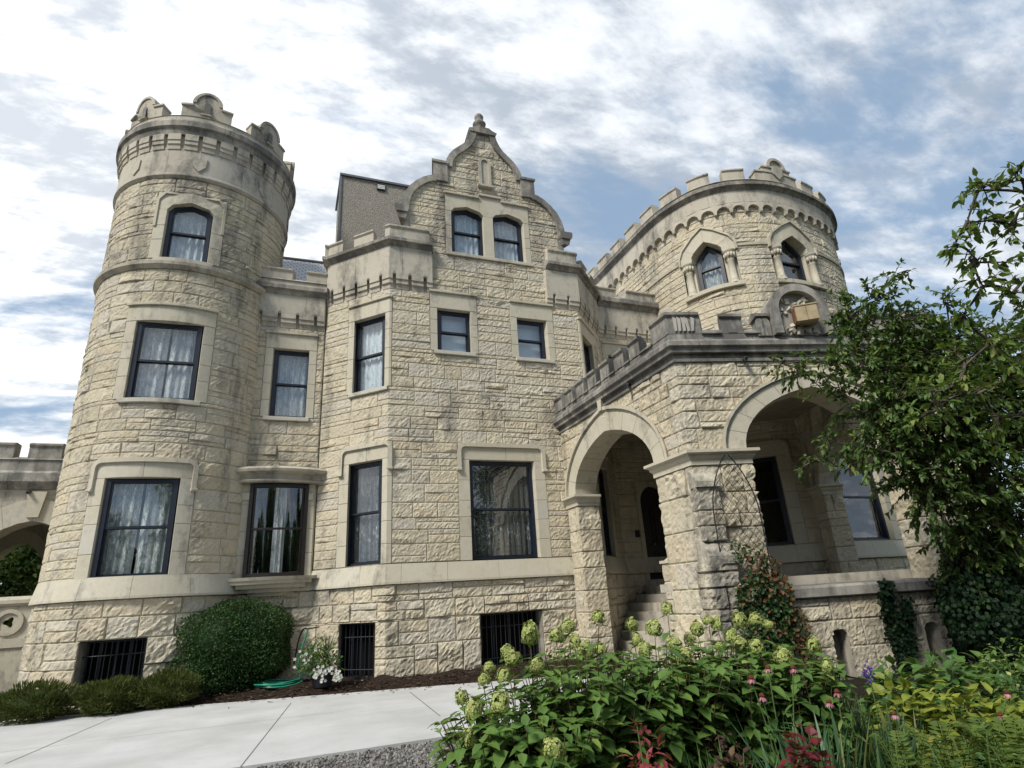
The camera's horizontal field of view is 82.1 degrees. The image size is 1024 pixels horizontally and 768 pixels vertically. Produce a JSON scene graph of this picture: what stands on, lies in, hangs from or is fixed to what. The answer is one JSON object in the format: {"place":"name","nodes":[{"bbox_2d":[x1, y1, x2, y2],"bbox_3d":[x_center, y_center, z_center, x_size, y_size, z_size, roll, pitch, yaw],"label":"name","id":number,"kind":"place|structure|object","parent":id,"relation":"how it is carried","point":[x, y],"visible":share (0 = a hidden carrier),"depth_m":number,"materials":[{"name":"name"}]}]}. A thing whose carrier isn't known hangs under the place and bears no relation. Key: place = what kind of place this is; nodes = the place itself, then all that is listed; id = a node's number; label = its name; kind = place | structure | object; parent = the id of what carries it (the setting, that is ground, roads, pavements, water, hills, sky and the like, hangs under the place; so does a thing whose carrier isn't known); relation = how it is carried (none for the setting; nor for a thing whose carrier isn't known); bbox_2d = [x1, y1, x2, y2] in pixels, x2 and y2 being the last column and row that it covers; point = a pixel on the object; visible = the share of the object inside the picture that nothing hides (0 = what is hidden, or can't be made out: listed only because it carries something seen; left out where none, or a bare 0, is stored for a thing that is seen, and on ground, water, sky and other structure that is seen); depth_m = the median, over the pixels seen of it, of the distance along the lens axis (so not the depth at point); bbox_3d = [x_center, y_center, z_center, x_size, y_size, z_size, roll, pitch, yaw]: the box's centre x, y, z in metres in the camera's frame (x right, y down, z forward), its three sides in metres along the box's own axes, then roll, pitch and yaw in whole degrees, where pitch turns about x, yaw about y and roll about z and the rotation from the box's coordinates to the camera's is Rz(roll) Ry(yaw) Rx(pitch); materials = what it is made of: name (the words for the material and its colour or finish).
{"place":"outdoors","nodes":[
{"label":"outdoors","id":0,"kind":"place"},
{"bbox_2d":[0,668,664,767],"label":"path","id":1,"kind":"structure","parent":0,"point":[253,733],"depth_m":8.42,"materials":[{"name":"concrete"}]},
{"bbox_2d":[0,0,1023,583],"label":"sky","id":2,"kind":"structure","parent":0,"point":[887,109],"materials":[{"name":"white"}]},
{"bbox_2d":[285,678,850,767],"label":"gravel","id":3,"kind":"structure","parent":0,"point":[377,761],"depth_m":6.53,"materials":[{"name":"grey gravel"}]},
{"bbox_2d":[342,600,1022,678],"bbox_3d":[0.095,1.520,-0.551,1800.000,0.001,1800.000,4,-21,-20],"label":"ground","id":4,"kind":"structure","parent":0,"point":[846,676],"depth_m":10.06,"materials":[{"name":"soil"}]},
{"bbox_2d":[0,544,42,626],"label":"background tree","id":5,"kind":"object","parent":4,"relation":"on","point":[22,564],"visible":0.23,"depth_m":25.86,"materials":[{"name":"green plant"}]},
{"bbox_2d":[0,442,65,692],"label":"arcade wing","id":6,"kind":"structure","parent":4,"relation":"on","point":[25,518],"depth_m":15.44,"materials":[{"name":"beige stone"}]},
{"bbox_2d":[0,676,83,725],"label":"yew shrub","id":7,"kind":"object","parent":4,"relation":"on","point":[29,701],"visible":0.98,"depth_m":10.28,"materials":[{"name":"green plant"}]},
{"bbox_2d":[73,674,144,716],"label":"yew shrub","id":8,"kind":"object","parent":4,"relation":"on","point":[117,693],"visible":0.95,"depth_m":10.57,"materials":[{"name":"green plant"}]},
{"bbox_2d":[2,658,639,719],"bbox_3d":[-7.903,6.931,13.378,21.324,0.239,5.337,-1,-20,-7],"label":"mulch bed","id":9,"kind":"object","parent":4,"relation":"on","point":[376,680],"visible":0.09,"depth_m":12.03,"materials":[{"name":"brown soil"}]},
{"bbox_2d":[134,666,203,709],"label":"yew shrub","id":10,"kind":"object","parent":9,"relation":"on","point":[162,687],"visible":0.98,"depth_m":10.99,"materials":[{"name":"green plant"}]},
{"bbox_2d":[161,596,295,694],"bbox_3d":[-6.129,5.669,12.821,2.667,1.989,2.093,4,-21,-20],"label":"boxwood shrub","id":11,"kind":"object","parent":9,"relation":"on","point":[231,649],"visible":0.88,"depth_m":12.25,"materials":[{"name":"green plant"}]},
{"bbox_2d":[253,626,318,687],"bbox_3d":[-4.894,5.885,12.700,0.927,1.106,1.214,-6,-20,6],"label":"garden hose","id":12,"kind":"object","parent":9,"relation":"on","point":[274,683],"visible":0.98,"depth_m":12.36,"materials":[{"name":"green rubber"}]},
{"bbox_2d":[289,632,344,688],"bbox_3d":[-3.957,5.625,12.055,1.122,1.104,0.896,4,-21,-20],"label":"flower planter","id":13,"kind":"object","parent":9,"relation":"on","point":[322,677],"visible":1,"depth_m":11.85,"materials":[{"name":"black"}]},
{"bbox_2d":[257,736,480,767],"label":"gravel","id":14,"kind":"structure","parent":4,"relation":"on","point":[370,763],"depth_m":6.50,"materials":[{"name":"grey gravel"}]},
{"bbox_2d":[17,93,1019,709],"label":"castle","id":15,"kind":"structure","parent":4,"relation":"on","point":[415,427],"depth_m":14.79,"materials":[{"name":"beige stone"}]},
{"bbox_2d":[72,637,146,697],"bbox_3d":[-7.938,5.681,11.693,1.193,1.120,0.437,2,-21,-14],"label":"basement window","id":16,"kind":"structure","parent":15,"relation":"in","point":[103,659],"depth_m":11.83,"materials":[{"name":"black metal"}]},
{"bbox_2d":[73,457,198,579],"bbox_3d":[-8.072,2.949,12.793,2.161,2.572,0.900,2,-21,-16],"label":"window","id":17,"kind":"structure","parent":15,"relation":"in","point":[137,521],"depth_m":12.78,"materials":[{"name":"blue paint"}]},
{"bbox_2d":[113,302,218,406],"bbox_3d":[-8.244,-0.625,14.114,1.989,2.520,0.932,4,-21,-20],"label":"window","id":18,"kind":"structure","parent":15,"relation":"in","point":[166,355],"depth_m":14.01,"materials":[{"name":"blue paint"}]},
{"bbox_2d":[148,192,226,266],"bbox_3d":[-8.377,-3.848,15.298,1.590,2.070,0.892,4,-21,-20],"label":"window","id":19,"kind":"structure","parent":15,"relation":"in","point":[187,228],"depth_m":15.16,"materials":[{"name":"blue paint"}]},
{"bbox_2d":[242,483,308,577],"bbox_3d":[-5.769,3.618,14.431,1.349,2.300,0.977,4,-21,-20],"label":"window","id":20,"kind":"structure","parent":15,"relation":"in","point":[281,530],"depth_m":14.58,"materials":[{"name":"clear glass"}]},
{"bbox_2d":[260,329,318,421],"bbox_3d":[-5.960,-0.091,15.896,1.442,2.500,0.880,4,-21,-20],"label":"window","id":21,"kind":"structure","parent":15,"relation":"in","point":[289,376],"depth_m":15.74,"materials":[{"name":"blue paint"}]},
{"bbox_2d":[337,623,374,678],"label":"basement window","id":22,"kind":"structure","parent":15,"relation":"in","point":[359,648],"depth_m":13.40,"materials":[{"name":"black metal"}]},
{"bbox_2d":[336,440,392,567],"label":"window","id":23,"kind":"structure","parent":15,"relation":"in","point":[364,526],"depth_m":14.46,"materials":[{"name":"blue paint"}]},
{"bbox_2d":[346,294,392,398],"bbox_3d":[-3.753,-0.942,15.632,1.544,2.680,0.476,-11,-21,20],"label":"window","id":24,"kind":"structure","parent":15,"relation":"in","point":[370,321],"depth_m":15.70,"materials":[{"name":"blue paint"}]},
{"bbox_2d":[429,288,477,356],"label":"window","id":25,"kind":"structure","parent":15,"relation":"in","point":[453,315],"depth_m":16.27,"materials":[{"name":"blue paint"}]},
{"bbox_2d":[451,210,482,255],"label":"window","id":26,"kind":"structure","parent":15,"relation":"in","point":[466,226],"depth_m":17.60,"materials":[{"name":"grey glass"}]},
{"bbox_2d":[457,442,551,560],"bbox_3d":[-0.318,3.072,15.176,2.459,2.932,0.900,4,-21,-20],"label":"window","id":27,"kind":"structure","parent":15,"relation":"in","point":[503,506],"depth_m":15.32,"materials":[{"name":"blue paint"}]},
{"bbox_2d":[493,217,522,261],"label":"window","id":28,"kind":"structure","parent":15,"relation":"in","point":[507,232],"depth_m":18.06,"materials":[{"name":"grey glass"}]},
{"bbox_2d":[480,610,544,665],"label":"basement window","id":29,"kind":"structure","parent":15,"relation":"in","point":[497,629],"depth_m":14.12,"materials":[{"name":"black metal"}]},
{"bbox_2d":[508,299,555,363],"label":"window","id":30,"kind":"structure","parent":15,"relation":"in","point":[531,323],"depth_m":17.07,"materials":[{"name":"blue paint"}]},
{"bbox_2d":[576,316,595,377],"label":"window","id":31,"kind":"structure","parent":15,"relation":"in","point":[585,334],"depth_m":18.21,"materials":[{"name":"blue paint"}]},
{"bbox_2d":[596,454,618,556],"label":"window","id":32,"kind":"structure","parent":15,"relation":"in","point":[603,487],"depth_m":16.79,"materials":[{"name":"black glass"}]},
{"bbox_2d":[600,341,626,360],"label":"window","id":33,"kind":"structure","parent":15,"relation":"in","point":[608,348],"depth_m":19.54,"materials":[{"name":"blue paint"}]},
{"bbox_2d":[640,487,666,579],"bbox_3d":[4.356,4.516,17.981,1.131,2.760,0.148,4,-21,-20],"label":"door","id":34,"kind":"structure","parent":15,"relation":"in","point":[649,498],"depth_m":18.03,"materials":[{"name":"brown wood"}]},
{"bbox_2d":[678,227,744,302],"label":"window","id":35,"kind":"structure","parent":15,"relation":"in","point":[704,249],"depth_m":19.44,"materials":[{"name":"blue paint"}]},
{"bbox_2d":[746,439,808,545],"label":"window","id":36,"kind":"structure","parent":15,"relation":"in","point":[774,480],"depth_m":16.70,"materials":[{"name":"black glass"}]},
{"bbox_2d":[767,220,827,290],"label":"window","id":37,"kind":"structure","parent":15,"relation":"in","point":[795,243],"depth_m":19.46,"materials":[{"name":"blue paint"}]},
{"bbox_2d":[791,302,819,326],"bbox_3d":[5.894,-1.359,11.854,0.432,0.342,0.500,-9,-20,14],"label":"cardboard box","id":38,"kind":"object","parent":15,"relation":"attached to","point":[806,314],"visible":0.96,"depth_m":11.66,"materials":[{"name":"beige cardboard"}]},
{"bbox_2d":[838,453,900,539],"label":"window","id":39,"kind":"structure","parent":15,"relation":"in","point":[867,519],"depth_m":17.30,"materials":[{"name":"grey glass"}]},
{"bbox_2d":[877,578,918,674],"bbox_3d":[6.655,4.130,10.010,0.751,1.598,0.282,-2,-20,-3],"label":"ivy","id":40,"kind":"object","parent":15,"relation":"attached to","point":[905,644],"visible":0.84,"depth_m":10.03,"materials":[{"name":"green plant"}]},
{"bbox_2d":[925,575,969,666],"bbox_3d":[7.548,4.070,10.131,0.424,1.486,0.277,4,-21,-20],"label":"ivy","id":41,"kind":"object","parent":15,"relation":"attached to","point":[955,646],"visible":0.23,"depth_m":10.21,"materials":[{"name":"green plant"}]},
{"bbox_2d":[448,670,1023,767],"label":"garden bed","id":42,"kind":"object","parent":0,"point":[859,683],"depth_m":8.23,"materials":[{"name":"soil"}]},
{"bbox_2d":[427,620,621,767],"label":"hydrangea shrub","id":43,"kind":"object","parent":42,"relation":"on","point":[497,744],"visible":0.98,"depth_m":3.62,"materials":[{"name":"green plant"}]},
{"bbox_2d":[506,609,681,767],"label":"hydrangea shrub","id":44,"kind":"object","parent":42,"relation":"on","point":[601,698],"visible":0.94,"depth_m":3.88,"materials":[{"name":"green plant"}]},
{"bbox_2d":[616,718,673,767],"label":"coleus plant","id":45,"kind":"object","parent":42,"relation":"on","point":[647,755],"visible":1,"depth_m":3.07,"materials":[{"name":"red plant"}]},
{"bbox_2d":[584,601,744,767],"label":"hydrangea shrub","id":46,"kind":"object","parent":42,"relation":"on","point":[678,715],"visible":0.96,"depth_m":4.13,"materials":[{"name":"green plant"}]},
{"bbox_2d":[655,615,801,767],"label":"hydrangea shrub","id":47,"kind":"object","parent":42,"relation":"on","point":[752,727],"visible":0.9,"depth_m":4.40,"materials":[{"name":"green plant"}]},
{"bbox_2d":[705,729,756,767],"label":"heuchera plant","id":48,"kind":"object","parent":42,"relation":"on","point":[731,753],"visible":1,"depth_m":3.15,"materials":[{"name":"red plant"}]},
{"bbox_2d":[676,738,799,767],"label":"daylily clump","id":49,"kind":"object","parent":42,"relation":"on","point":[700,760],"visible":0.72,"depth_m":3.81,"materials":[{"name":"green plant"}]},
{"bbox_2d":[712,454,783,657],"bbox_3d":[3.967,3.049,9.991,0.932,3.807,0.135,-1,-20,-7],"label":"trellis","id":50,"kind":"object","parent":42,"relation":"on","point":[715,521],"visible":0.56,"depth_m":10.27,"materials":[{"name":"black metal"}]},
{"bbox_2d":[730,539,821,671],"bbox_3d":[4.260,3.730,9.662,1.431,2.341,0.420,-1,-20,-8],"label":"climbing vine","id":51,"kind":"object","parent":50,"relation":"attached to","point":[768,606],"visible":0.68,"depth_m":9.64,"materials":[{"name":"green plant"}]},
{"bbox_2d":[747,665,811,767],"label":"coneflower plant","id":52,"kind":"object","parent":42,"relation":"on","point":[768,670],"visible":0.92,"depth_m":3.96,"materials":[{"name":"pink plant"}]},
{"bbox_2d":[722,609,865,767],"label":"hydrangea shrub","id":53,"kind":"object","parent":42,"relation":"on","point":[820,688],"visible":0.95,"depth_m":4.52,"materials":[{"name":"green plant"}]},
{"bbox_2d":[777,724,834,767],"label":"coleus plant","id":54,"kind":"object","parent":42,"relation":"on","point":[815,756],"visible":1,"depth_m":2.98,"materials":[{"name":"red plant"}]},
{"bbox_2d":[728,708,889,767],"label":"iris clump","id":55,"kind":"object","parent":42,"relation":"on","point":[840,754],"visible":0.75,"depth_m":3.70,"materials":[{"name":"green plant"}]},
{"bbox_2d":[822,689,858,767],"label":"coneflower plant","id":56,"kind":"object","parent":42,"relation":"on","point":[830,704],"visible":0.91,"depth_m":3.99,"materials":[{"name":"pink plant"}]},
{"bbox_2d":[800,692,905,767],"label":"daylily clump","id":57,"kind":"object","parent":42,"relation":"on","point":[856,731],"visible":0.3,"depth_m":4.70,"materials":[{"name":"green plant"}]},
{"bbox_2d":[862,661,880,722],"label":"purple flower","id":58,"kind":"object","parent":42,"relation":"on","point":[865,674],"visible":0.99,"depth_m":4.88,"materials":[{"name":"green plant"}]},
{"bbox_2d":[734,678,1023,767],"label":"undergrowth","id":59,"kind":"object","parent":42,"relation":"on","point":[862,706],"visible":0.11,"depth_m":4.69,"materials":[{"name":"green plant"}]},
{"bbox_2d":[843,700,933,767],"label":"iris clump","id":60,"kind":"object","parent":42,"relation":"on","point":[887,740],"visible":0.46,"depth_m":4.64,"materials":[{"name":"green plant"}]},
{"bbox_2d":[759,257,1023,606],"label":"dooryard tree","id":61,"kind":"object","parent":42,"relation":"on","point":[902,363],"visible":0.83,"depth_m":8.86,"materials":[{"name":"green plant"}]},
{"bbox_2d":[935,516,1023,676],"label":"ivy","id":62,"kind":"object","parent":61,"relation":"attached to","point":[999,617],"visible":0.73,"depth_m":8.72,"materials":[{"name":"green plant"}]},
{"bbox_2d":[857,656,948,731],"bbox_3d":[3.907,3.157,5.887,0.902,0.824,0.800,-20,-25,37],"label":"hosta plant","id":63,"kind":"object","parent":42,"relation":"on","point":[879,676],"visible":0.41,"depth_m":5.92,"materials":[{"name":"green plant"}]},
{"bbox_2d":[865,730,952,767],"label":"fern plant","id":64,"kind":"object","parent":42,"relation":"on","point":[925,746],"visible":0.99,"depth_m":3.59,"materials":[{"name":"green plant"}]},
{"bbox_2d":[866,676,962,755],"bbox_3d":[3.644,3.009,5.298,0.829,0.733,0.829,4,-21,-20],"label":"hosta plant","id":65,"kind":"object","parent":42,"relation":"on","point":[909,708],"visible":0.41,"depth_m":5.32,"materials":[{"name":"green plant"}]},
{"bbox_2d":[892,647,1004,731],"bbox_3d":[4.502,3.170,6.082,1.071,0.864,1.062,-15,-23,29],"label":"hosta plant","id":66,"kind":"object","parent":42,"relation":"on","point":[950,678],"visible":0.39,"depth_m":6.05,"materials":[{"name":"green plant"}]},
{"bbox_2d":[893,720,1008,767],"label":"fern plant","id":67,"kind":"object","parent":42,"relation":"on","point":[975,740],"visible":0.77,"depth_m":3.72,"materials":[{"name":"green plant"}]},
{"bbox_2d":[890,690,1013,764],"bbox_3d":[3.289,2.646,4.203,1.169,0.710,0.273,2,-21,-16],"label":"coneflower plant","id":68,"kind":"object","parent":42,"relation":"on","point":[999,714],"visible":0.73,"depth_m":4.29,"materials":[{"name":"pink plant"}]},
{"bbox_2d":[909,678,1014,766],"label":"hosta plant","id":69,"kind":"object","parent":42,"relation":"on","point":[958,699],"visible":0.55,"depth_m":4.86,"materials":[{"name":"green plant"}]},
{"bbox_2d":[901,160,1023,472],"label":"side tree","id":70,"kind":"object","parent":42,"relation":"on","point":[970,228],"visible":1,"depth_m":6.30,"materials":[{"name":"green plant"}]},
{"bbox_2d":[944,716,1023,767],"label":"fern plant","id":71,"kind":"object","parent":42,"relation":"on","point":[1008,722],"visible":0.88,"depth_m":3.77,"materials":[{"name":"green plant"}]},
{"bbox_2d":[944,646,1023,706],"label":"hosta plant","id":72,"kind":"object","parent":42,"relation":"on","point":[989,664],"visible":0.39,"depth_m":6.48,"materials":[{"name":"green plant"}]},
{"bbox_2d":[945,681,1023,767],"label":"hosta plant","id":73,"kind":"object","parent":42,"relation":"on","point":[988,709],"visible":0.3,"depth_m":4.81,"materials":[{"name":"green plant"}]},
{"bbox_2d":[974,637,1023,728],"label":"variegated shrub","id":74,"kind":"object","parent":42,"relation":"on","point":[1018,684],"visible":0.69,"depth_m":5.51,"materials":[{"name":"green plant"}]}
]}

